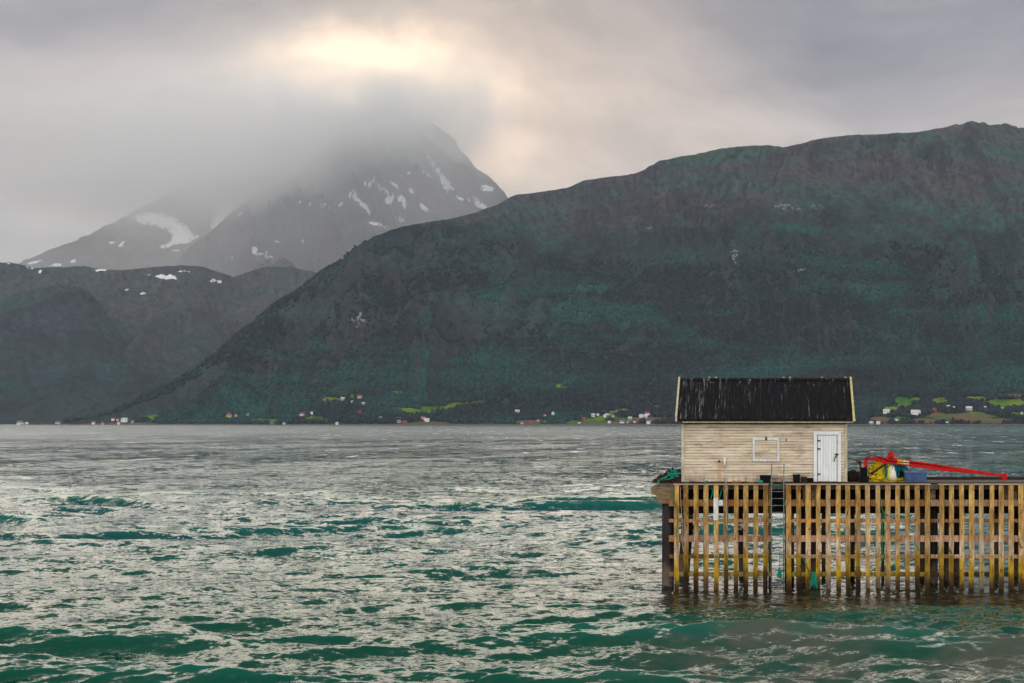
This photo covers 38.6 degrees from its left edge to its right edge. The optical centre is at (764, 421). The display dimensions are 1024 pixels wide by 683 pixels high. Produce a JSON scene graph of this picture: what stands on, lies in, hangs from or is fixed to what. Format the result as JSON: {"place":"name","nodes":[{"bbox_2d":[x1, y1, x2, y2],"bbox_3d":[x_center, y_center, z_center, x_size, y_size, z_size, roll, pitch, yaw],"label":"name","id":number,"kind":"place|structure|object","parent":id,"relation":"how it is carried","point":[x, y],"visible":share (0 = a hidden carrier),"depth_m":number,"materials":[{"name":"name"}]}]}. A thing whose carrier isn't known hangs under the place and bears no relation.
{"place":"outdoors","nodes":[
{"label":"outdoors","id":0,"kind":"place"},
{"bbox_2d":[0,284,165,423],"bbox_3d":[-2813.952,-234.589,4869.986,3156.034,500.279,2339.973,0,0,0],"label":"hill","id":1,"kind":"structure","parent":0,"point":[62,347],"depth_m":4199.31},
{"bbox_2d":[19,176,279,269],"bbox_3d":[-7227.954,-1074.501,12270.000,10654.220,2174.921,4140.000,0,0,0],"label":"mountain","id":2,"kind":"structure","parent":0,"point":[170,228],"depth_m":12276.25,"materials":[{"name":"grey stone"}]},
{"bbox_2d":[0,262,315,382],"bbox_3d":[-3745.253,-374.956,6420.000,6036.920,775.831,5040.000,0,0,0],"label":"hill","id":3,"kind":"structure","parent":0,"point":[171,323],"depth_m":5324.84,"materials":[{"name":"grey stone"}]},
{"bbox_2d":[169,109,507,276],"bbox_3d":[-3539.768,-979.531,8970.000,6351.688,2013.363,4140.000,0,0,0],"label":"mountain","id":4,"kind":"structure","parent":0,"point":[361,177],"depth_m":8626.32,"materials":[{"name":"grey stone"}]},
{"bbox_2d":[0,424,1023,682],"bbox_3d":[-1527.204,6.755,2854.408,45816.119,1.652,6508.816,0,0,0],"label":"water","id":5,"kind":"structure","parent":0,"point":[330,554],"depth_m":64.33,"materials":[{"name":"teal liquid"}]},
{"bbox_2d":[651,477,1023,588],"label":"pier","id":6,"kind":"structure","parent":5,"relation":"in","point":[664,493],"depth_m":59.10,"materials":[{"name":"brown wood"}]},
{"bbox_2d":[652,467,680,482],"bbox_3d":[-4.081,2.208,59.236,1.275,0.684,1.127,0,0,0],"label":"tarpaulin","id":7,"kind":"object","parent":6,"relation":"on","point":[673,480],"visible":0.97,"depth_m":58.84,"materials":[{"name":"fabric"}]},
{"bbox_2d":[657,468,680,483],"bbox_3d":[-3.970,2.301,58.696,0.975,0.750,0.318,0,0,-16],"label":"rope","id":8,"kind":"object","parent":7,"relation":"on","point":[673,474],"visible":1,"depth_m":58.66,"materials":[{"name":"green fabric"}]},
{"bbox_2d":[669,484,770,590],"bbox_3d":[-1.829,5.348,58.049,4.197,5.623,0.303,0,0,0],"label":"fender fence","id":9,"kind":"object","parent":6,"relation":"attached to","point":[716,538],"visible":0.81,"depth_m":57.93,"materials":[{"name":"brown wood"}]},
{"bbox_2d":[674,486,677,541],"bbox_3d":[-3.634,3.827,57.900,0.183,2.404,0.032,0,0,0],"label":"rope","id":10,"kind":"object","parent":9,"relation":"hanging from","point":[677,519],"visible":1,"depth_m":57.89,"materials":[{"name":"fabric"}]},
{"bbox_2d":[680,487,683,551],"bbox_3d":[-3.383,3.991,57.900,0.144,2.648,0.024,0,0,0],"label":"rope","id":11,"kind":"object","parent":9,"relation":"hanging from","point":[681,514],"visible":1,"depth_m":57.89,"materials":[{"name":"fabric"}]},
{"bbox_2d":[698,519,703,531],"bbox_3d":[-2.616,4.222,57.874,0.286,0.556,0.069,0,0,-6],"label":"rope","id":12,"kind":"object","parent":9,"relation":"attached to","point":[702,527],"visible":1,"depth_m":57.87,"materials":[{"name":"fabric"}]},
{"bbox_2d":[726,484,727,530],"bbox_3d":[-1.564,3.462,57.900,0.088,1.997,0.044,0,0,0],"label":"rope","id":13,"kind":"object","parent":9,"relation":"hanging from","point":[726,507],"visible":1,"depth_m":57.89,"materials":[{"name":"fabric"}]},
{"bbox_2d":[760,475,770,481],"bbox_3d":[0.017,2.381,58.620,0.478,0.338,0.410,0,0,0],"label":"tub","id":14,"kind":"object","parent":6,"relation":"on","point":[765,478],"visible":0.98,"depth_m":58.44,"materials":[{"name":"black plastic"}]},
{"bbox_2d":[675,377,855,481],"bbox_3d":[0.014,0.324,60.710,7.429,4.491,4.400,0,0,0],"label":"hut","id":15,"kind":"object","parent":6,"relation":"on","point":[745,429],"visible":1,"depth_m":58.94,"materials":[{"name":"beige wood"}]},
{"bbox_2d":[772,472,809,478],"bbox_3d":[1.060,2.234,58.787,1.568,0.292,0.057,0,0,-2],"label":"pole","id":16,"kind":"object","parent":15,"relation":"attached to","point":[788,475],"visible":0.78,"depth_m":58.76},
{"bbox_2d":[817,436,838,480],"bbox_3d":[2.608,1.532,58.855,0.871,1.886,0.131,0,0,0],"label":"door","id":17,"kind":"structure","parent":15,"relation":"in","point":[827,445],"depth_m":58.89,"materials":[{"name":"white paint"}]},
{"bbox_2d":[793,473,799,481],"bbox_3d":[1.298,2.332,58.600,0.324,0.436,0.310,0,0,0],"label":"bucket","id":18,"kind":"object","parent":6,"relation":"on","point":[796,477],"visible":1,"depth_m":58.49,"materials":[{"name":"black plastic"}]},
{"bbox_2d":[801,477,806,481],"bbox_3d":[1.599,2.414,58.593,0.254,0.271,0.353,0,0,0],"label":"crate","id":19,"kind":"object","parent":6,"relation":"on","point":[803,479],"visible":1,"depth_m":58.44,"materials":[{"name":"black plastic"}]},
{"bbox_2d":[785,484,930,589],"bbox_3d":[3.782,5.348,58.047,5.952,5.623,0.306,0,0,0],"label":"fender fence","id":20,"kind":"object","parent":6,"relation":"attached to","point":[847,538],"visible":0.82,"depth_m":57.93,"materials":[{"name":"brown wood"}]},
{"bbox_2d":[771,464,784,589],"bbox_3d":[0.517,4.555,57.895,0.557,5.611,0.074,0,0,0],"label":"ladder","id":21,"kind":"object","parent":20,"relation":"attached to","point":[777,526],"visible":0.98,"depth_m":57.86,"materials":[{"name":"metal"}]},
{"bbox_2d":[777,568,782,577],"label":"rope","id":22,"kind":"object","parent":21,"relation":"hanging from","point":[779,574],"visible":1,"depth_m":57.85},
{"bbox_2d":[810,572,817,588],"bbox_3d":[1.991,6.461,57.860,0.336,0.686,0.154,0,0,0],"label":"rope","id":23,"kind":"object","parent":20,"relation":"hanging from","point":[814,581],"visible":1,"depth_m":57.84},
{"bbox_2d":[880,498,882,561],"bbox_3d":[4.753,4.418,57.900,0.124,2.607,0.036,0,0,0],"label":"rope","id":24,"kind":"object","parent":20,"relation":"hanging from","point":[882,531],"visible":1,"depth_m":57.89,"materials":[{"name":"fabric"}]},
{"bbox_2d":[855,459,862,475],"bbox_3d":[3.955,2.078,59.921,0.314,0.989,0.227,0,0,0],"label":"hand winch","id":25,"kind":"object","parent":6,"relation":"on","point":[859,462],"visible":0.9,"depth_m":59.97,"materials":[{"name":"black metal"}]},
{"bbox_2d":[868,461,888,479],"bbox_3d":[4.896,2.043,60.560,1.042,1.015,0.910,0,0,0],"label":"net","id":26,"kind":"object","parent":6,"relation":"on","point":[879,474],"visible":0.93,"depth_m":60.22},
{"bbox_2d":[869,477,903,481],"bbox_3d":[5.241,2.465,60.228,2.161,0.184,0.711,0,0,0],"label":"net","id":27,"kind":"object","parent":6,"relation":"on","point":[887,480],"visible":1,"depth_m":60.05,"materials":[{"name":"yellow fabric"}]},
{"bbox_2d":[886,465,896,479],"bbox_3d":[5.348,2.170,60.120,0.470,0.660,0.470,0,0,0],"label":"buoy","id":28,"kind":"object","parent":27,"relation":"on","point":[891,475],"visible":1,"depth_m":59.93,"materials":[{"name":"white plastic"}]},
{"bbox_2d":[885,464,906,478],"bbox_3d":[5.553,2.126,60.225,0.962,0.726,0.619,0,0,0],"label":"rope","id":29,"kind":"object","parent":27,"relation":"on","point":[899,468],"visible":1,"depth_m":60.06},
{"bbox_2d":[896,465,907,477],"bbox_3d":[5.827,2.092,60.711,0.550,0.916,0.584,0,0,0],"label":"net","id":30,"kind":"object","parent":6,"relation":"on","point":[901,475],"visible":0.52,"depth_m":60.48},
{"bbox_2d":[903,470,926,481],"bbox_3d":[6.335,2.311,60.100,0.958,0.478,0.650,0,0,0],"label":"fish crate","id":31,"kind":"object","parent":6,"relation":"on","point":[915,475],"visible":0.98,"depth_m":59.81,"materials":[{"name":"blue plastic"}]},
{"bbox_2d":[859,452,1006,481],"bbox_3d":[7.095,1.916,60.000,6.224,1.267,0.440,0,0,0],"label":"crane","id":32,"kind":"object","parent":6,"relation":"on","point":[890,459],"visible":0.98,"depth_m":59.92,"materials":[{"name":"red metal"}]},
{"bbox_2d":[930,484,1023,589],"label":"fender fence","id":33,"kind":"object","parent":6,"relation":"attached to","point":[981,538],"visible":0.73,"depth_m":57.93,"materials":[{"name":"brown wood"}]},
{"bbox_2d":[0,0,1023,263],"label":"sky","id":34,"kind":"structure","parent":0,"point":[109,109],"materials":[{"name":"grey"}]},
{"bbox_2d":[20,121,1023,424],"bbox_3d":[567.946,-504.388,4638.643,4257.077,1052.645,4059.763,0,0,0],"label":"hillside","id":35,"kind":"structure","parent":0,"point":[958,189],"depth_m":3483.43,"materials":[{"name":"green plant"}]},
{"bbox_2d":[63,228,1023,424],"bbox_3d":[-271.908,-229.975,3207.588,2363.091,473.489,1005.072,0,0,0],"label":"forest","id":36,"kind":"object","parent":35,"relation":"on","point":[880,388],"visible":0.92,"depth_m":3100.71,"materials":[{"name":"green plant"}]},
{"bbox_2d":[883,408,889,413],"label":"house","id":37,"kind":"structure","parent":35,"relation":"on","point":[886,410],"depth_m":2802.45,"materials":[{"name":"white wood"}]},
{"bbox_2d":[910,410,918,414],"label":"house","id":38,"kind":"structure","parent":35,"relation":"on","point":[914,412],"depth_m":2786.86,"materials":[{"name":"white wood"}]},
{"bbox_2d":[965,406,971,410],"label":"house","id":39,"kind":"structure","parent":35,"relation":"on","point":[968,408],"depth_m":2794.76,"materials":[{"name":"white wood"}]},
{"bbox_2d":[847,470,859,480],"bbox_3d":[3.834,2.293,60.785,0.755,0.515,0.741,0,0,0],"label":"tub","id":40,"kind":"object","parent":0,"point":[852,475],"visible":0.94,"depth_m":60.51,"materials":[{"name":"black plastic"}]}
]}

